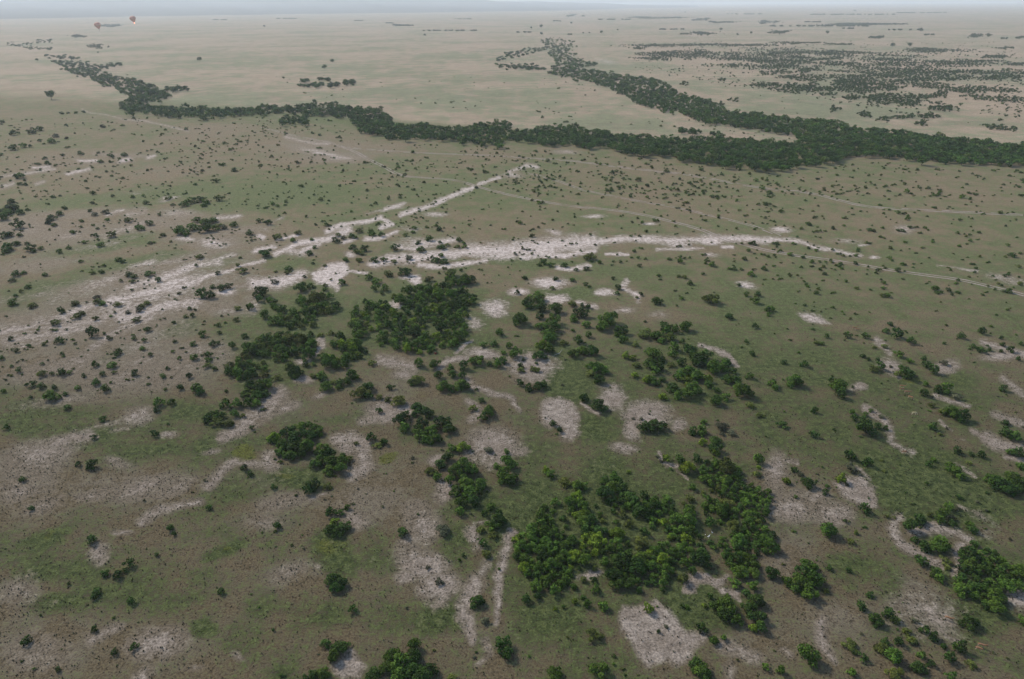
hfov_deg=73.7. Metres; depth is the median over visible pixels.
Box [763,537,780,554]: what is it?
bush
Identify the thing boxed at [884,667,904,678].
bush
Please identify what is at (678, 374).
bush
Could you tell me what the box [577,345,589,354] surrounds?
bush
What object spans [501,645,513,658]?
bush
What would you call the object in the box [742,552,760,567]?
bush
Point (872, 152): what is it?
tree
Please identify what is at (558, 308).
bush
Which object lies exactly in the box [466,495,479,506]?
bush
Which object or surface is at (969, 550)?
bush
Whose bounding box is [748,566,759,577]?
bush
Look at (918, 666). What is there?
bush
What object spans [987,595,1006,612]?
bush
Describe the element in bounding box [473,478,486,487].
bush
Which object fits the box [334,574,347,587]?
bush
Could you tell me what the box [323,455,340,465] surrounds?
bush
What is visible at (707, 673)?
bush
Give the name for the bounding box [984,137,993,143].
tree
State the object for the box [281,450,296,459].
bush
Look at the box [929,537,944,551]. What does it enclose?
bush
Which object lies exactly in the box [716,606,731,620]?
bush
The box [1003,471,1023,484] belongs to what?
bush
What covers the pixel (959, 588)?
bush
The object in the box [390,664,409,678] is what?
bush
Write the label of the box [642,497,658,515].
bush
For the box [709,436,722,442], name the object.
bush
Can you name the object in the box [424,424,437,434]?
bush
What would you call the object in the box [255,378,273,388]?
bush
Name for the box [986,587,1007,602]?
bush
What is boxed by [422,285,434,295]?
bush
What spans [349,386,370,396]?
bush
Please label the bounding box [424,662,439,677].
bush
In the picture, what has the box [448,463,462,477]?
bush
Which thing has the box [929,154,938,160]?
tree
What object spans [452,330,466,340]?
bush
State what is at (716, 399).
bush
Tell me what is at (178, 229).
bush
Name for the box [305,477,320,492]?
bush
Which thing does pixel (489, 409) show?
bush
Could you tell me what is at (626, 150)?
tree
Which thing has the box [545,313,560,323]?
bush
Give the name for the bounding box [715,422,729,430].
bush
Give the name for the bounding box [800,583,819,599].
bush
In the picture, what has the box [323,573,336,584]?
bush
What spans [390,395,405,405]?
bush
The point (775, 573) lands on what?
bush
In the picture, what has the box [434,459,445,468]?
bush
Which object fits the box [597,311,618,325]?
bush
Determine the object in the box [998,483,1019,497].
bush
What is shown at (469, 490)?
bush
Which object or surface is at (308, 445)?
bush
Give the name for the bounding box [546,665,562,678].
bush
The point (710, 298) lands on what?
bush
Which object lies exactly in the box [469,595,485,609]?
bush
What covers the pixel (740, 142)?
tree
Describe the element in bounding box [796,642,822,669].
bush
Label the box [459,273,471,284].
bush
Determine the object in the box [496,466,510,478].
bush
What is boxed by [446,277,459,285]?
bush
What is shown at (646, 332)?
bush
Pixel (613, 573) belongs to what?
bush
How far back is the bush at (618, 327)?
228.13 m
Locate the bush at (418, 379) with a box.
[411,375,425,384]
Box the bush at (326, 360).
[320,354,336,366]
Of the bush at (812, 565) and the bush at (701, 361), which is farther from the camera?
the bush at (701, 361)
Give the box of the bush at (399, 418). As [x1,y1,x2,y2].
[392,411,406,423]
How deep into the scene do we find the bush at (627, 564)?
133.68 m
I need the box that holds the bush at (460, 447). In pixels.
[455,441,470,451]
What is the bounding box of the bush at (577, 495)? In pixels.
[571,490,583,500]
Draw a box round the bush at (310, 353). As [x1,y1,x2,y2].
[301,347,315,359]
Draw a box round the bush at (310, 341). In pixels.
[304,338,316,347]
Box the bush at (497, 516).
[490,509,506,524]
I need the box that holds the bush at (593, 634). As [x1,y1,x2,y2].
[585,628,604,641]
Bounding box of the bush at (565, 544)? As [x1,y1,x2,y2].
[555,540,573,550]
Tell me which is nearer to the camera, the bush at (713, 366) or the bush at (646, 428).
the bush at (646, 428)
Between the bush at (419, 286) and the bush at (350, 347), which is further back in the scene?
the bush at (419, 286)
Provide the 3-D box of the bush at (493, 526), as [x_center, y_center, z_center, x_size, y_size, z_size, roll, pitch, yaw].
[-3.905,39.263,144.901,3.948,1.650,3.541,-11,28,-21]
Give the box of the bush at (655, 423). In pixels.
[642,419,663,429]
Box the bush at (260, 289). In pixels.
[252,286,268,296]
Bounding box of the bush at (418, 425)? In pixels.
[413,417,428,429]
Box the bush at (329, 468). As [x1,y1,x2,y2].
[322,464,334,475]
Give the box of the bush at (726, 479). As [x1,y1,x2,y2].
[719,475,732,485]
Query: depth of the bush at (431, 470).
161.48 m
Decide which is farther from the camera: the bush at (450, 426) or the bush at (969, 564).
the bush at (450, 426)
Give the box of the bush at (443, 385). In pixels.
[435,380,451,391]
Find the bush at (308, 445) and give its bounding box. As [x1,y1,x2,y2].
[299,438,314,450]
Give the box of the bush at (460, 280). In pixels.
[455,277,471,285]
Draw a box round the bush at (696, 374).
[690,370,704,381]
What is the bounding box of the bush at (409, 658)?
[403,651,417,665]
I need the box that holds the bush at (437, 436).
[428,433,442,444]
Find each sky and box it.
[0,0,697,18]
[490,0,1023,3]
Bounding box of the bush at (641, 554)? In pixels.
[632,551,649,563]
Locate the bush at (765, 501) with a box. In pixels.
[757,495,771,506]
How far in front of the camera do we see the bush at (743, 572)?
131.63 m
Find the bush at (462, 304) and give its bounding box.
[451,300,465,308]
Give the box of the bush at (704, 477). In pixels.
[698,474,712,483]
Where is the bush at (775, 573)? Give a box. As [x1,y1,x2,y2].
[764,566,780,578]
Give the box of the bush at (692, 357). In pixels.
[689,351,706,365]
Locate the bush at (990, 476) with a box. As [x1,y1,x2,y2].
[982,473,1001,484]
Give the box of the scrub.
[67,12,1023,131]
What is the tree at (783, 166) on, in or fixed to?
on the ground
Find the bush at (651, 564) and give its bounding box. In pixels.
[643,559,660,569]
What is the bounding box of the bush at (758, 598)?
[746,593,765,606]
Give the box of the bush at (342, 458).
[336,452,348,463]
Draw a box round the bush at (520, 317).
[512,312,527,325]
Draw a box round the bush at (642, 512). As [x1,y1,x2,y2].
[632,505,650,517]
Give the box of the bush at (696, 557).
[689,550,711,568]
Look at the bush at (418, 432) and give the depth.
174.76 m
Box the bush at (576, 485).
[571,480,583,489]
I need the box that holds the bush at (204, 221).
[199,218,211,223]
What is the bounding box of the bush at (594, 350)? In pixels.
[587,344,598,354]
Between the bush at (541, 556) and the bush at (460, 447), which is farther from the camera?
the bush at (460, 447)
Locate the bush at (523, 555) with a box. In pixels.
[519,552,531,564]
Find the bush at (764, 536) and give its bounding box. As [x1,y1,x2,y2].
[758,533,771,547]
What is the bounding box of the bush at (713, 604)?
[708,601,723,611]
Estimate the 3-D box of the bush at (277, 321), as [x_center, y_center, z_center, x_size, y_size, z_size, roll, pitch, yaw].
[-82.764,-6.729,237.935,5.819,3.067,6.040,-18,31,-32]
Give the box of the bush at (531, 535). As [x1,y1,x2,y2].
[519,524,539,543]
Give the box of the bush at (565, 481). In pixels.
[558,477,571,488]
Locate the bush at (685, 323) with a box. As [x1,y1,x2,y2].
[679,321,692,328]
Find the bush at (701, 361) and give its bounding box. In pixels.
[694,356,707,365]
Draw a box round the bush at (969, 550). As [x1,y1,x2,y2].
[957,545,980,558]
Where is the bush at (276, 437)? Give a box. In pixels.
[265,432,280,442]
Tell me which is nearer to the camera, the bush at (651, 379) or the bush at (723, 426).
the bush at (723, 426)
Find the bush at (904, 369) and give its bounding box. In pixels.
[898,364,915,374]
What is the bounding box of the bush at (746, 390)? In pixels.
[735,384,754,396]
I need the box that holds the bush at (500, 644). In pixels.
[495,635,511,654]
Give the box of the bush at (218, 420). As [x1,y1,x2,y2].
[209,417,223,425]
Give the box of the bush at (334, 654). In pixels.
[327,647,338,661]
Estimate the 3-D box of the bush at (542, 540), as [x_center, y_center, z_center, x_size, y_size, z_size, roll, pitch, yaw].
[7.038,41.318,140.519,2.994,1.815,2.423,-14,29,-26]
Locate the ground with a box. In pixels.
[0,1,1023,678]
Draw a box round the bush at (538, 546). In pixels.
[532,544,545,552]
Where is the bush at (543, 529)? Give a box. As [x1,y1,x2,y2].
[536,525,550,535]
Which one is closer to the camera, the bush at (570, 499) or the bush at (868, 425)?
the bush at (570, 499)
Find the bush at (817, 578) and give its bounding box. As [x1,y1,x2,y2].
[805,571,822,587]
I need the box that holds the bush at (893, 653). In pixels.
[884,646,903,663]
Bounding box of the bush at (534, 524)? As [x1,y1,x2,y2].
[528,522,537,529]
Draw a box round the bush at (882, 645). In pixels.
[873,642,890,654]
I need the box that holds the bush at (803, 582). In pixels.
[791,572,811,590]
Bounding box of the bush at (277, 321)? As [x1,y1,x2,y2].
[267,315,283,324]
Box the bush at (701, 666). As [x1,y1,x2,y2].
[693,659,708,675]
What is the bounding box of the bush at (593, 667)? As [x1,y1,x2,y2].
[588,661,607,678]
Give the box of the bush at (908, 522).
[902,518,918,529]
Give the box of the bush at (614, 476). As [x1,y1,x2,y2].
[609,470,619,480]
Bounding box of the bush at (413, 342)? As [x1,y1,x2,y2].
[408,339,423,347]
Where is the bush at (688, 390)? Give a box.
[679,384,698,398]
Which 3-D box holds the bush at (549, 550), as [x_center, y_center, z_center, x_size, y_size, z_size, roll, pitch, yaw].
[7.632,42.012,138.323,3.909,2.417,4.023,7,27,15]
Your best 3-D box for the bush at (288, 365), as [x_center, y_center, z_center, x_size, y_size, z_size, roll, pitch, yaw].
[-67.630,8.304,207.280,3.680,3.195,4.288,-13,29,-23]
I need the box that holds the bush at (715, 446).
[708,440,723,452]
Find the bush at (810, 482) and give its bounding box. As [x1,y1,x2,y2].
[800,477,816,489]
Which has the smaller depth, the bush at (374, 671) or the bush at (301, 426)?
the bush at (374, 671)
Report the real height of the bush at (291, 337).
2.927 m
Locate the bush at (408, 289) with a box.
[400,285,416,294]
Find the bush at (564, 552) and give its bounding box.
[555,549,570,560]
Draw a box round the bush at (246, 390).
[239,387,254,398]
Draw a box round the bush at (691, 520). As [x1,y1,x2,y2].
[676,513,697,527]
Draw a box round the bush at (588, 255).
[583,252,596,259]
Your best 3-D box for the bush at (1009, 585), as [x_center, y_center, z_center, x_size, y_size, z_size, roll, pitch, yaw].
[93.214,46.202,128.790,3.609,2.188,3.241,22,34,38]
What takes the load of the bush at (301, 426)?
on the ground
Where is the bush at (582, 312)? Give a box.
[571,307,589,317]
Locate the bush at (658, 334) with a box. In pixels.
[649,330,664,338]
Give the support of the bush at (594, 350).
on the ground
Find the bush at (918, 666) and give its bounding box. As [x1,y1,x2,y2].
[909,659,928,674]
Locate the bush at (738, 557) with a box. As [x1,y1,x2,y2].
[728,551,745,561]
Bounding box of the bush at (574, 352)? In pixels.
[567,349,579,356]
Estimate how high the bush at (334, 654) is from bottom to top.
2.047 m
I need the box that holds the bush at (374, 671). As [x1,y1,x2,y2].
[365,665,383,678]
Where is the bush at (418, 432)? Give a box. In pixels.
[412,429,428,438]
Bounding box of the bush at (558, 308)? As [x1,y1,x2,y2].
[547,302,562,313]
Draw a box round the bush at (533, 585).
[530,578,542,591]
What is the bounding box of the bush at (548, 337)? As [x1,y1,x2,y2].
[542,332,556,342]
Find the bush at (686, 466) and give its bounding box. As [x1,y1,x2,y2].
[678,460,695,472]
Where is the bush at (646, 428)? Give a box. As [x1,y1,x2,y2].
[636,424,653,431]
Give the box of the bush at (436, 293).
[432,286,443,298]
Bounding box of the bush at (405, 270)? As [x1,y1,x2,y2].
[397,267,412,275]
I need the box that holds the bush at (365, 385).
[358,383,372,390]
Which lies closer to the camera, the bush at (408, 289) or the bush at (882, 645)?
the bush at (882, 645)
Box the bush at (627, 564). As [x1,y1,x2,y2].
[613,551,635,571]
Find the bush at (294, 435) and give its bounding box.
[288,430,305,442]
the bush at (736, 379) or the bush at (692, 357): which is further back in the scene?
the bush at (692, 357)
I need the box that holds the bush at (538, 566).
[530,560,542,576]
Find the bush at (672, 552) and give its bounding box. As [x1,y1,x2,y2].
[665,546,680,559]
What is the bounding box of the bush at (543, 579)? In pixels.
[539,574,550,587]
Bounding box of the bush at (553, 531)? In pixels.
[545,527,559,538]
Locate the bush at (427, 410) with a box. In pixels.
[420,407,434,418]
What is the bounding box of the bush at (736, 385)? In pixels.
[733,383,745,390]
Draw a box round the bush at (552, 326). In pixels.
[540,319,560,331]
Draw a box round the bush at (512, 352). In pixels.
[509,346,522,357]
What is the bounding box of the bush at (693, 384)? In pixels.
[687,380,702,393]
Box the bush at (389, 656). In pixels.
[383,648,399,661]
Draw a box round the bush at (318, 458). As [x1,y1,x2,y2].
[312,453,327,465]
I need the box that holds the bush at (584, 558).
[578,553,590,563]
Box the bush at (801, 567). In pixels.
[792,563,814,579]
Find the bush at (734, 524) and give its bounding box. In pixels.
[726,519,742,532]
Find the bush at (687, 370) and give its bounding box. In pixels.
[679,365,695,376]
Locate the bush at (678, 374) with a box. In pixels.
[672,370,685,379]
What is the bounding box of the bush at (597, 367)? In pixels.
[588,361,603,371]
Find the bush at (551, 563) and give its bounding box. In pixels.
[542,557,557,569]
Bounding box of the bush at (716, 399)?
[710,394,722,404]
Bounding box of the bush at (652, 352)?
[647,348,660,357]
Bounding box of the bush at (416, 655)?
[407,648,420,661]
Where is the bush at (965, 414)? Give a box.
[955,409,970,422]
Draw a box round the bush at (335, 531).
[330,526,344,538]
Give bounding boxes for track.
[261,127,341,145]
[341,146,1022,215]
[344,147,1023,295]
[527,172,780,235]
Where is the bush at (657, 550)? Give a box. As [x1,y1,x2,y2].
[648,545,662,556]
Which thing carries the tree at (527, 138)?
on the ground
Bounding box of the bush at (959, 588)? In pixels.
[954,582,968,598]
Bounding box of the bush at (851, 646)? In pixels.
[840,637,858,654]
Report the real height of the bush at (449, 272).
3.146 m
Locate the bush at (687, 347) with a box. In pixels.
[683,343,697,355]
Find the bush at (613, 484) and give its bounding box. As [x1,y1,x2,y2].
[603,481,620,493]
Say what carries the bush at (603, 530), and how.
on the ground
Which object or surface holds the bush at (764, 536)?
on the ground
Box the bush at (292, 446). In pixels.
[285,440,301,451]
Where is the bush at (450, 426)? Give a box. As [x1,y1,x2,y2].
[442,421,456,432]
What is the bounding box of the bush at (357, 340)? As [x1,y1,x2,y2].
[352,337,362,348]
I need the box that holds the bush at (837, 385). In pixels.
[829,378,848,390]
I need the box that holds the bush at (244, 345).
[241,342,255,351]
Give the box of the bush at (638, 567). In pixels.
[628,557,646,574]
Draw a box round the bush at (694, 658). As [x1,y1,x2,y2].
[688,656,699,673]
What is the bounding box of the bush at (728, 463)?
[719,456,736,473]
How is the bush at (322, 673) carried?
on the ground
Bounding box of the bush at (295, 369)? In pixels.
[287,365,304,376]
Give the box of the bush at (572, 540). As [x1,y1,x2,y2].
[567,534,577,545]
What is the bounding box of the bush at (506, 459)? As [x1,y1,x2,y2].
[500,455,512,465]
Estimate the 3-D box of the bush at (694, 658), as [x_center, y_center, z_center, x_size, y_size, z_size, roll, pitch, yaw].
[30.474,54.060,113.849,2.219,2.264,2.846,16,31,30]
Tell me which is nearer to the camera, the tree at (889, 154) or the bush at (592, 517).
the bush at (592, 517)
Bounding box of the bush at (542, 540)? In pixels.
[539,536,551,544]
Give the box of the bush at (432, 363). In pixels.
[429,359,440,367]
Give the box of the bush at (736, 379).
[723,374,742,383]
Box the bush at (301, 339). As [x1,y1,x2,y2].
[294,332,307,343]
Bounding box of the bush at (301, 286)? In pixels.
[292,281,306,290]
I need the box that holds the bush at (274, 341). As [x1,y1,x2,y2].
[269,333,286,345]
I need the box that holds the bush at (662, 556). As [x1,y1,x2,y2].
[657,551,668,564]
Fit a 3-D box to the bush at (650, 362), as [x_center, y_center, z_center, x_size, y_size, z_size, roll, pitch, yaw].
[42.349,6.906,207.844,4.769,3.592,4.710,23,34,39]
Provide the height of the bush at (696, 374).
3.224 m
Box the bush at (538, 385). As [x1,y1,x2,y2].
[532,382,544,389]
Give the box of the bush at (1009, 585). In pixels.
[995,577,1016,592]
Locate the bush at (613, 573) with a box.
[604,568,622,580]
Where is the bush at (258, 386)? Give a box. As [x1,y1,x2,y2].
[252,383,264,390]
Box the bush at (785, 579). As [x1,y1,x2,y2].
[781,576,792,586]
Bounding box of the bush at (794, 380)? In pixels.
[785,374,803,387]
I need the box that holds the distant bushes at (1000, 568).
[0,74,1023,678]
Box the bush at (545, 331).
[540,329,556,336]
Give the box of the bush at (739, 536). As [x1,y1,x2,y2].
[732,532,748,545]
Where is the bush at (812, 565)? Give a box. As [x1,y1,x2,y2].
[799,558,818,570]
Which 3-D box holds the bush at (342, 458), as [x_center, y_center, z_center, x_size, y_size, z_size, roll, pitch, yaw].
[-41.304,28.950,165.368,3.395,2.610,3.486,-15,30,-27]
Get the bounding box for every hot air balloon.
[94,22,100,28]
[129,16,135,22]
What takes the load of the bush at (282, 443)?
on the ground
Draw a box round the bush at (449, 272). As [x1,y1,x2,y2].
[445,268,456,275]
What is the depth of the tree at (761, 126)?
583.84 m
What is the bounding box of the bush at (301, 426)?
[293,421,312,433]
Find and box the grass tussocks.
[0,338,1023,678]
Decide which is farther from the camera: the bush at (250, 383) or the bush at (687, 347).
the bush at (687, 347)
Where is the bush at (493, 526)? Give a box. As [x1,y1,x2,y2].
[484,520,502,531]
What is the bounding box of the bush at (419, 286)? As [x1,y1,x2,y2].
[412,284,423,290]
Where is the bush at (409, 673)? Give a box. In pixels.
[405,662,424,677]
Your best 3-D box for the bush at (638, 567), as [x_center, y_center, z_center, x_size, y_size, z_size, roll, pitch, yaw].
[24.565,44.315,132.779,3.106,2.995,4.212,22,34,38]
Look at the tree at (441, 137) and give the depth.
550.41 m
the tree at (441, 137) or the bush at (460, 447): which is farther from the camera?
the tree at (441, 137)
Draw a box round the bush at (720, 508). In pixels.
[709,501,728,518]
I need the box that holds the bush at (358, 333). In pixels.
[353,329,367,337]
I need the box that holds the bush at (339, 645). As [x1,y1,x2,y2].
[330,640,346,652]
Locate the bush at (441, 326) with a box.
[435,322,447,331]
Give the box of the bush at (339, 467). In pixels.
[333,462,347,471]
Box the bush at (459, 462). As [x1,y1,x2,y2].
[456,456,473,472]
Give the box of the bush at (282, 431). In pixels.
[279,425,295,436]
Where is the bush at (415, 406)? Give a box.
[411,402,424,410]
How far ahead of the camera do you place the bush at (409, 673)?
112.65 m
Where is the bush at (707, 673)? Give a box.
[697,669,712,678]
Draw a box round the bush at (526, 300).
[521,297,534,304]
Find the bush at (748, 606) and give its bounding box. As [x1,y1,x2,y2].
[740,603,757,612]
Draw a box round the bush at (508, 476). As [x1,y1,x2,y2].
[497,473,515,485]
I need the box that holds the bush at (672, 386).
[665,382,680,392]
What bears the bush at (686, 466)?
on the ground
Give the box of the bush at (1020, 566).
[1010,563,1023,578]
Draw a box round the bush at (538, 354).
[532,351,547,359]
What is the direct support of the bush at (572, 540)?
on the ground
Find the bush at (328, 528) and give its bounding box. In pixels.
[323,524,335,533]
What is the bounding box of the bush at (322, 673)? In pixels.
[316,666,330,678]
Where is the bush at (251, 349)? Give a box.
[242,343,260,355]
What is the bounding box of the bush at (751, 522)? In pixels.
[742,515,755,529]
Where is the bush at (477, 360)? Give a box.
[468,355,483,364]
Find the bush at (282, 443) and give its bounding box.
[275,438,288,450]
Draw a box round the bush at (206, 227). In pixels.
[196,223,214,230]
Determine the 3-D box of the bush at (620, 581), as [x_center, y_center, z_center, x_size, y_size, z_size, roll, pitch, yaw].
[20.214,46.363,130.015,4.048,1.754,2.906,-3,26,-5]
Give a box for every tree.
[44,90,55,98]
[368,127,376,133]
[401,133,410,141]
[437,135,445,139]
[450,130,458,135]
[523,136,531,141]
[547,140,556,146]
[573,139,580,146]
[596,141,604,147]
[600,132,608,139]
[623,147,631,153]
[626,135,636,142]
[633,148,642,155]
[638,148,649,156]
[658,149,667,156]
[678,154,687,160]
[688,129,696,134]
[692,155,701,162]
[703,157,711,163]
[721,145,730,150]
[721,160,730,168]
[735,140,744,145]
[737,122,744,127]
[749,162,759,170]
[757,124,766,129]
[760,162,770,172]
[764,154,773,160]
[771,161,778,168]
[774,127,781,133]
[777,165,787,170]
[778,140,788,146]
[791,159,802,167]
[811,159,821,164]
[821,155,829,164]
[823,138,832,144]
[826,150,836,156]
[829,155,838,162]
[862,150,869,156]
[869,150,876,155]
[885,150,894,158]
[892,147,902,151]
[897,138,907,144]
[916,155,929,164]
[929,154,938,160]
[956,156,968,164]
[957,136,969,142]
[977,147,987,153]
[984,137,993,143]
[985,143,995,148]
[988,158,996,164]
[996,159,1005,163]
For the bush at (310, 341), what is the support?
on the ground
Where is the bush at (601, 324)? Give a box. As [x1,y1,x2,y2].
[595,320,608,329]
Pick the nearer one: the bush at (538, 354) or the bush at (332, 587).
the bush at (332, 587)
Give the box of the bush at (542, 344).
[534,340,549,349]
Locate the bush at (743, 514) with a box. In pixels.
[740,510,757,520]
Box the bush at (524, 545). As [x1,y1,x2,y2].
[513,538,530,551]
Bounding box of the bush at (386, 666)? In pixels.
[378,661,391,671]
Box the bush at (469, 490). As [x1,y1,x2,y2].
[461,484,476,498]
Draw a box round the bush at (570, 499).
[563,496,577,508]
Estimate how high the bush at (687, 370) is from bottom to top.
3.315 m
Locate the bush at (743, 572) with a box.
[730,565,748,577]
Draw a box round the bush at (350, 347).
[346,341,358,350]
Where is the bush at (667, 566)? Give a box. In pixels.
[657,562,674,575]
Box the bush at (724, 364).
[720,360,729,372]
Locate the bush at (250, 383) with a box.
[243,379,254,389]
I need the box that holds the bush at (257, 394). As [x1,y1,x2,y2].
[251,390,262,398]
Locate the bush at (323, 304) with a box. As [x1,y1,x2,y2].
[317,300,329,308]
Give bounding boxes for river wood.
[6,37,1023,169]
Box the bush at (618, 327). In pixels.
[613,325,628,336]
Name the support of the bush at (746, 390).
on the ground
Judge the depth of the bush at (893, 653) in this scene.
114.44 m
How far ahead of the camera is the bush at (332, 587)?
129.19 m
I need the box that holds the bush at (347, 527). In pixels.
[337,520,351,534]
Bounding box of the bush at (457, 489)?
[448,484,463,496]
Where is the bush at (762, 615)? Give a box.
[746,610,767,625]
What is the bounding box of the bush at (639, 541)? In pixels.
[634,535,648,550]
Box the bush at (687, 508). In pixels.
[683,504,696,517]
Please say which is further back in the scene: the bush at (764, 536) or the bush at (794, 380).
the bush at (794, 380)
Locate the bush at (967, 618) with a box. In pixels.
[958,613,980,630]
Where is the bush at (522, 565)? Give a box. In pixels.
[518,561,530,572]
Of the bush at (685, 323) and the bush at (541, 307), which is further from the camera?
the bush at (541, 307)
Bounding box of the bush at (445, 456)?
[441,452,453,459]
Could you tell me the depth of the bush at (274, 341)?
221.77 m
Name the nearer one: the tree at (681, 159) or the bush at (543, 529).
the bush at (543, 529)
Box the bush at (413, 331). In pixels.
[404,325,419,336]
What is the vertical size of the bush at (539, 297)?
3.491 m
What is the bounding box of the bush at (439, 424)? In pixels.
[433,415,451,429]
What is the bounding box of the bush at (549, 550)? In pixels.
[544,538,558,555]
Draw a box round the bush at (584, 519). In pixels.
[576,515,589,524]
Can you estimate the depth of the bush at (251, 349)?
216.23 m
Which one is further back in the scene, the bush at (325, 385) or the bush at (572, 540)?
the bush at (325, 385)
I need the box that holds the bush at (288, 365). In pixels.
[284,361,293,371]
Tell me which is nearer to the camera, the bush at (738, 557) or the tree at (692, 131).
the bush at (738, 557)
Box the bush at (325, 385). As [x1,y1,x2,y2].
[319,380,331,390]
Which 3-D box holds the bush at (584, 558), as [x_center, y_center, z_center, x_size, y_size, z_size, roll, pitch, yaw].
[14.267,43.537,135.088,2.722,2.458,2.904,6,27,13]
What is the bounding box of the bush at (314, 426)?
[308,423,321,430]
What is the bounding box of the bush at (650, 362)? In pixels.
[643,357,657,368]
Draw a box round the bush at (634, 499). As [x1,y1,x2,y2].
[629,495,641,506]
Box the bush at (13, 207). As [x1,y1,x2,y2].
[0,204,18,211]
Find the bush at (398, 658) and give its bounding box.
[390,651,407,673]
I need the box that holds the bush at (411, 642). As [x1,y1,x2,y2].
[407,637,421,647]
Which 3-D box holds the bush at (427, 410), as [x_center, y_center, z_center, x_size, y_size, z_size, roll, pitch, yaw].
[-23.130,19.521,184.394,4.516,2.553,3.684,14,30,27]
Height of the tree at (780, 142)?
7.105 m
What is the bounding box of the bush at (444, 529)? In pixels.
[435,524,449,535]
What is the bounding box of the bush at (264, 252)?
[257,249,269,255]
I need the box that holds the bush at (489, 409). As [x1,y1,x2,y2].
[482,404,493,416]
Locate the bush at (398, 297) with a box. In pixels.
[393,293,407,303]
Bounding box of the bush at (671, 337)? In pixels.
[663,333,676,340]
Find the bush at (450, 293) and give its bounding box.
[445,289,456,298]
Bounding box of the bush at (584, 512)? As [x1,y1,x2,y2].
[579,509,590,516]
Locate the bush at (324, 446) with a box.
[313,443,328,453]
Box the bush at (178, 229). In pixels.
[173,225,189,233]
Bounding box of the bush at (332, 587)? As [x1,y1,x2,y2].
[328,582,344,592]
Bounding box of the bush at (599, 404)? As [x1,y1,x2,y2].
[590,399,603,409]
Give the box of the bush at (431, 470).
[424,467,438,475]
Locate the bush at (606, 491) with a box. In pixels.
[595,485,614,497]
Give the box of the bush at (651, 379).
[647,376,660,385]
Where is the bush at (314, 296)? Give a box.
[308,291,325,302]
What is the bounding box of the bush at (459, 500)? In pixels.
[454,496,468,508]
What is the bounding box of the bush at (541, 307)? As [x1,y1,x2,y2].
[533,302,546,310]
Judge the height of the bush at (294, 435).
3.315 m
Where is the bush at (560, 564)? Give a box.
[553,555,565,567]
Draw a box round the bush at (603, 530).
[590,525,607,538]
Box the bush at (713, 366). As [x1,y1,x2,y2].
[706,359,721,374]
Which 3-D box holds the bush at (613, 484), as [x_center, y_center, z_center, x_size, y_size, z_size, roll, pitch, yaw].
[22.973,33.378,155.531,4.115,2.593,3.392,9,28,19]
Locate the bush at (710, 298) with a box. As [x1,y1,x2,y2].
[701,294,719,303]
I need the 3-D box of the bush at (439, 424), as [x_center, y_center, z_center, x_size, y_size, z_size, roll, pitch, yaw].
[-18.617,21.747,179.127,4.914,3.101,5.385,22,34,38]
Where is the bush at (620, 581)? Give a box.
[608,577,627,589]
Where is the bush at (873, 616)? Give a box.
[868,612,884,625]
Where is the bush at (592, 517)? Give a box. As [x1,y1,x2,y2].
[587,513,598,523]
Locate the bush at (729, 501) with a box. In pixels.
[719,498,735,510]
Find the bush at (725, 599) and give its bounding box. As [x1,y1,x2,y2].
[717,593,735,615]
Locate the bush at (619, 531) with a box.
[608,527,625,539]
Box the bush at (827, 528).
[819,522,838,538]
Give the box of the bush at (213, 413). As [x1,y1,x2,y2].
[205,409,218,417]
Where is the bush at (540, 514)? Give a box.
[535,510,547,521]
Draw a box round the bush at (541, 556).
[536,548,547,561]
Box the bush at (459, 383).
[454,378,465,390]
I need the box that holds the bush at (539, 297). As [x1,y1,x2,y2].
[527,291,544,302]
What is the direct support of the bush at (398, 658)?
on the ground
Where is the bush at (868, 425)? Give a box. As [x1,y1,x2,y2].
[856,416,877,436]
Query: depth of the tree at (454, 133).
562.41 m
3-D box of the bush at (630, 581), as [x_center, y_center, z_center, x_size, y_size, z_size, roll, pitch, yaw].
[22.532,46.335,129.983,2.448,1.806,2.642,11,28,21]
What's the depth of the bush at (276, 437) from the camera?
173.34 m
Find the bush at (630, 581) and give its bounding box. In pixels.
[624,577,636,587]
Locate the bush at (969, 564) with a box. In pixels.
[962,557,981,569]
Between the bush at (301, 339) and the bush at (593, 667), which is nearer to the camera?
the bush at (593, 667)
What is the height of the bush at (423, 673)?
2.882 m
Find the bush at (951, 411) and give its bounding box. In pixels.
[943,405,962,418]
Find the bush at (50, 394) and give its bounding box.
[42,389,62,399]
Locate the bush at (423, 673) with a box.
[412,667,432,678]
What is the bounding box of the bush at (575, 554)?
[569,549,581,564]
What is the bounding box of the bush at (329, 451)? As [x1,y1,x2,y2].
[318,447,335,457]
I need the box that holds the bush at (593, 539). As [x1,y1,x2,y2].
[587,531,607,546]
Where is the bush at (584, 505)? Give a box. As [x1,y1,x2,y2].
[576,498,588,509]
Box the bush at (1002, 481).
[989,476,1010,492]
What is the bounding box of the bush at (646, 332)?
[638,328,654,337]
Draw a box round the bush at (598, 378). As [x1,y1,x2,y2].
[594,374,604,383]
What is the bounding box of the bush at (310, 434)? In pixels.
[303,430,317,438]
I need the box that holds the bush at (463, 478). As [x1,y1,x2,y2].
[458,473,473,488]
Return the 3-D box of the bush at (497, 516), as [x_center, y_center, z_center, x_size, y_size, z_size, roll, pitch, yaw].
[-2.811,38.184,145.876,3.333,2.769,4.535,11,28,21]
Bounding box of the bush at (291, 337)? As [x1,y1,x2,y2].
[281,333,295,341]
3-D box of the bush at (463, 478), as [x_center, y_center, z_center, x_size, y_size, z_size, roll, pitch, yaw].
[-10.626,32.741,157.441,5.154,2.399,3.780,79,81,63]

